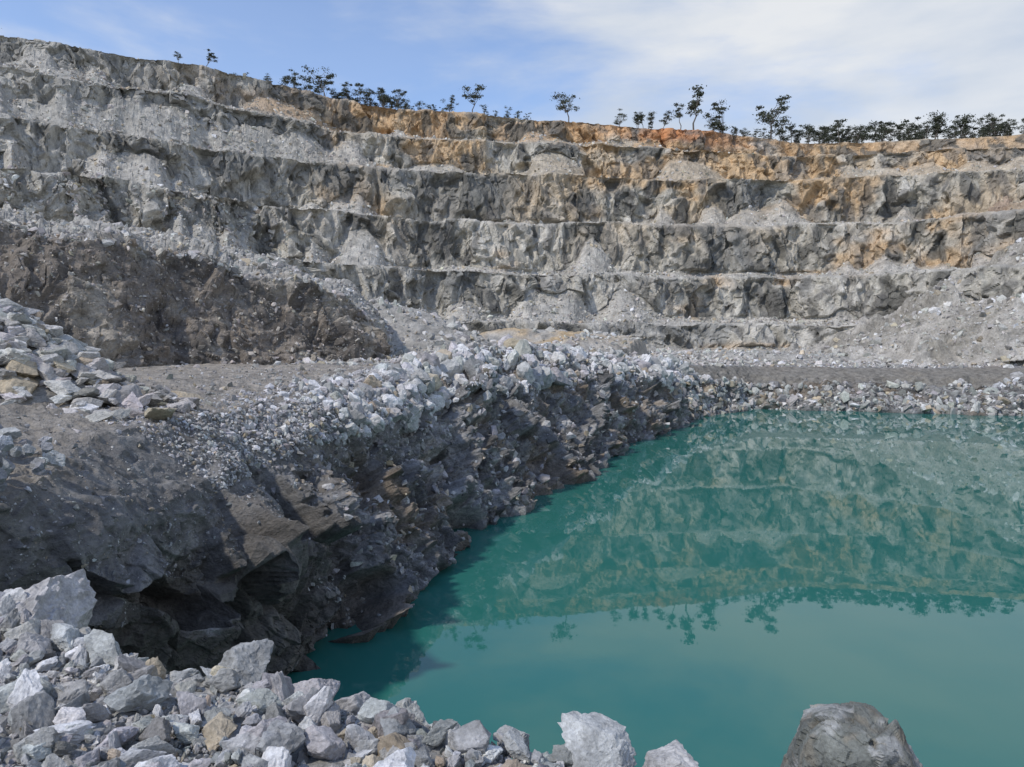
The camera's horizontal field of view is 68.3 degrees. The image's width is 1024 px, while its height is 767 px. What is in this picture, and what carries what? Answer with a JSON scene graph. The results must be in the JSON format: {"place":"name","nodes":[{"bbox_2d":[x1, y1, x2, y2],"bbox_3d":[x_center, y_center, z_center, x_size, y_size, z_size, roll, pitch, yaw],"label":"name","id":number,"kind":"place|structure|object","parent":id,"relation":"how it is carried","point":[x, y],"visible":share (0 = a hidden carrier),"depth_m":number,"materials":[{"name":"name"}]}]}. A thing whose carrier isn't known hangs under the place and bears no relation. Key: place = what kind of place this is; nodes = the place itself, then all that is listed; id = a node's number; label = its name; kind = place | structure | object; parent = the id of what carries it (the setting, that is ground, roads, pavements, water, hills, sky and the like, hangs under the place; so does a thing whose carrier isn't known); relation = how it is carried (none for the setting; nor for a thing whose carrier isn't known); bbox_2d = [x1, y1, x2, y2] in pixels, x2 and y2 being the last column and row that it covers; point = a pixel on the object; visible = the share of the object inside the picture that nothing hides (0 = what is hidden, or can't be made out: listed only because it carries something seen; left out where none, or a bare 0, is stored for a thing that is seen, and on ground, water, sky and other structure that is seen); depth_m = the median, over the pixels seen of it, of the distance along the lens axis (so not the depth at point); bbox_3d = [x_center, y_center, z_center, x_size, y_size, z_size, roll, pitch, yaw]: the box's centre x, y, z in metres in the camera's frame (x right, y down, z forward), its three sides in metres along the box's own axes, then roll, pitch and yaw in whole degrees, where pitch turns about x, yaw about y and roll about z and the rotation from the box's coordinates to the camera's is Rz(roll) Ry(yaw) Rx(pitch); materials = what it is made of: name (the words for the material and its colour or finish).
{"place":"outdoors","nodes":[
{"label":"outdoors","id":0,"kind":"place"},
{"bbox_2d":[0,346,118,404],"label":"boulder pile terrain","id":1,"kind":"object","parent":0,"point":[42,393],"visible":0.01,"depth_m":26.37,"materials":[{"name":"grey stone"}]},
{"bbox_2d":[0,293,204,432],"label":"boulder pile","id":2,"kind":"object","parent":1,"relation":"on","point":[55,357],"visible":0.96,"depth_m":27.40,"materials":[{"name":"grey stone"}]},
{"bbox_2d":[0,209,391,367],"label":"brown mound terrain","id":3,"kind":"structure","parent":0,"point":[91,318],"depth_m":56.66,"materials":[{"name":"stone"}]},
{"bbox_2d":[0,229,390,366],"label":"mound stones","id":4,"kind":"object","parent":3,"relation":"on","point":[200,301],"visible":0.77,"depth_m":56.76,"materials":[{"name":"grey stone"}]},
{"bbox_2d":[0,208,393,355],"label":"mound rubble","id":5,"kind":"object","parent":3,"relation":"on","point":[235,270],"visible":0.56,"depth_m":64.64,"materials":[{"name":"grey stone"}]},
{"bbox_2d":[0,640,532,766],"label":"ledge ground","id":6,"kind":"structure","parent":0,"point":[101,729],"depth_m":3.57,"materials":[{"name":"grey stone"}]},
{"bbox_2d":[0,569,96,628],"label":"pale boulder","id":7,"kind":"object","parent":6,"relation":"on","point":[69,599],"visible":0.42,"depth_m":5.09,"materials":[{"name":"grey stone"}]},
{"bbox_2d":[0,587,563,766],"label":"foreground rubble","id":8,"kind":"object","parent":6,"relation":"on","point":[42,727],"visible":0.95,"depth_m":3.57,"materials":[{"name":"grey stone"}]},
{"bbox_2d":[137,638,698,766],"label":"foreground boulders","id":9,"kind":"object","parent":6,"relation":"on","point":[593,739],"visible":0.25,"depth_m":3.54,"materials":[{"name":"grey stone"}]},
{"bbox_2d":[780,701,922,766],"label":"boulder","id":10,"kind":"object","parent":6,"relation":"on","point":[853,734],"visible":1,"depth_m":3.58,"materials":[{"name":"grey stone"}]},
{"bbox_2d":[0,35,1023,361],"bbox_3d":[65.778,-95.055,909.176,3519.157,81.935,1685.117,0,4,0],"label":"quarry wall","id":11,"kind":"structure","parent":0,"point":[442,219],"depth_m":186.08,"materials":[{"name":"grey stone"}]},
{"bbox_2d":[174,51,182,62],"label":"eucalyptus tree","id":12,"kind":"object","parent":11,"relation":"on","point":[179,54],"visible":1,"depth_m":187.29,"materials":[{"name":"green plant"}]},
{"bbox_2d":[206,49,217,66],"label":"eucalyptus tree","id":13,"kind":"object","parent":11,"relation":"on","point":[209,56],"visible":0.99,"depth_m":190.95,"materials":[{"name":"green plant"}]},
{"bbox_2d":[301,64,336,95],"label":"eucalyptus tree","id":14,"kind":"object","parent":11,"relation":"on","point":[328,77],"visible":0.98,"depth_m":215.34,"materials":[{"name":"green plant"}]},
{"bbox_2d":[440,94,458,111],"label":"eucalyptus tree","id":15,"kind":"object","parent":11,"relation":"on","point":[449,107],"visible":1,"depth_m":223.15,"materials":[{"name":"green plant"}]},
{"bbox_2d":[231,69,671,128],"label":"distant tree row","id":16,"kind":"object","parent":11,"relation":"on","point":[383,98],"visible":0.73,"depth_m":221.82,"materials":[{"name":"green plant"}]},
{"bbox_2d":[462,84,486,111],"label":"eucalyptus tree","id":17,"kind":"object","parent":11,"relation":"on","point":[474,96],"visible":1,"depth_m":223.99,"materials":[{"name":"green plant"}]},
{"bbox_2d":[0,48,1023,360],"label":"bench rubble","id":18,"kind":"object","parent":11,"relation":"on","point":[74,198],"visible":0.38,"depth_m":168.79,"materials":[{"name":"grey stone"}]},
{"bbox_2d":[551,92,579,121],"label":"eucalyptus tree","id":19,"kind":"object","parent":11,"relation":"on","point":[563,103],"visible":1,"depth_m":229.05,"materials":[{"name":"green plant"}]},
{"bbox_2d":[613,108,626,125],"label":"eucalyptus tree","id":20,"kind":"object","parent":11,"relation":"on","point":[619,121],"visible":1,"depth_m":232.18,"materials":[{"name":"green plant"}]},
{"bbox_2d":[670,103,685,129],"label":"eucalyptus tree","id":21,"kind":"object","parent":11,"relation":"on","point":[679,115],"visible":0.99,"depth_m":238.35,"materials":[{"name":"green plant"}]},
{"bbox_2d":[685,84,706,129],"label":"eucalyptus tree","id":22,"kind":"object","parent":11,"relation":"on","point":[694,105],"visible":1,"depth_m":239.86,"materials":[{"name":"green plant"}]},
{"bbox_2d":[703,100,730,132],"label":"eucalyptus tree","id":23,"kind":"object","parent":11,"relation":"on","point":[719,125],"visible":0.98,"depth_m":241.06,"materials":[{"name":"green plant"}]},
{"bbox_2d":[752,95,790,138],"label":"eucalyptus tree","id":24,"kind":"object","parent":11,"relation":"on","point":[769,119],"visible":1,"depth_m":248.49,"materials":[{"name":"green plant"}]},
{"bbox_2d":[707,110,1023,143],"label":"distant tree row","id":25,"kind":"object","parent":11,"relation":"on","point":[936,130],"visible":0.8,"depth_m":256.32,"materials":[{"name":"green plant"}]},
{"bbox_2d":[997,118,1020,133],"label":"eucalyptus tree","id":26,"kind":"object","parent":11,"relation":"on","point":[1005,123],"visible":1,"depth_m":244.91,"materials":[{"name":"green plant"}]},
{"bbox_2d":[0,346,1023,676],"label":"lake bank terrain","id":27,"kind":"structure","parent":0,"point":[222,598],"depth_m":28.83,"materials":[{"name":"grey stone"}]},
{"bbox_2d":[0,424,64,491],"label":"slope boulders","id":28,"kind":"object","parent":27,"relation":"on","point":[49,457],"visible":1,"depth_m":17.17,"materials":[{"name":"grey stone"}]},
{"bbox_2d":[0,370,422,630],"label":"slope stones","id":29,"kind":"object","parent":27,"relation":"on","point":[76,506],"visible":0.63,"depth_m":22.33,"materials":[{"name":"grey stone"}]},
{"bbox_2d":[125,346,508,439],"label":"path stones","id":30,"kind":"object","parent":27,"relation":"on","point":[314,413],"visible":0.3,"depth_m":39.99,"materials":[{"name":"grey gravel"}]},
{"bbox_2d":[83,342,1023,492],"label":"bank rubble","id":31,"kind":"object","parent":27,"relation":"on","point":[252,420],"visible":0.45,"depth_m":33.05,"materials":[{"name":"grey stone"}]},
{"bbox_2d":[257,371,1023,635],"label":"cliff blocks","id":32,"kind":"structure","parent":27,"relation":"on","point":[542,478],"depth_m":49.62,"materials":[{"name":"grey stone"}]},
{"bbox_2d":[274,342,1023,368],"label":"floor rubble","id":33,"kind":"object","parent":27,"relation":"on","point":[726,360],"visible":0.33,"depth_m":131.68,"materials":[{"name":"grey stone"}]},
{"bbox_2d":[278,334,1023,441],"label":"bank boulders","id":34,"kind":"object","parent":27,"relation":"on","point":[540,376],"visible":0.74,"depth_m":55.55,"materials":[{"name":"grey stone"}]},
{"bbox_2d":[665,376,1023,419],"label":"shore rubble","id":35,"kind":"object","parent":27,"relation":"on","point":[679,390],"visible":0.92,"depth_m":117.81,"materials":[{"name":"grey stone"}]},
{"bbox_2d":[0,0,1023,143],"label":"sky","id":36,"kind":"structure","parent":0,"point":[861,62],"materials":[{"name":"blue"}]},
{"bbox_2d":[372,301,850,360],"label":"quarry floor ground","id":37,"kind":"structure","parent":0,"point":[528,334],"depth_m":109.94,"materials":[{"name":"grey gravel"}]},
{"bbox_2d":[365,296,839,358],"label":"floor stones","id":38,"kind":"object","parent":37,"relation":"on","point":[452,323],"visible":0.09,"depth_m":92.55,"materials":[{"name":"grey stone"}]},
{"bbox_2d":[286,409,1023,766],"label":"lake water","id":39,"kind":"structure","parent":0,"point":[740,589],"depth_m":34.10,"materials":[{"name":"teal liquid"}]},
{"bbox_2d":[786,237,1023,365],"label":"talus terrain","id":40,"kind":"structure","parent":0,"point":[942,354],"depth_m":146.67,"materials":[{"name":"grey stone"}]},
{"bbox_2d":[974,196,1023,212],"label":"soil talus terrain","id":41,"kind":"structure","parent":0,"point":[1000,204],"depth_m":192.15,"materials":[{"name":"beige soil"}]},
{"bbox_2d":[990,197,1023,211],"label":"soil talus stones","id":42,"kind":"object","parent":41,"relation":"on","point":[1006,205],"visible":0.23,"depth_m":192.42,"materials":[{"name":"beige stone"}]}
]}

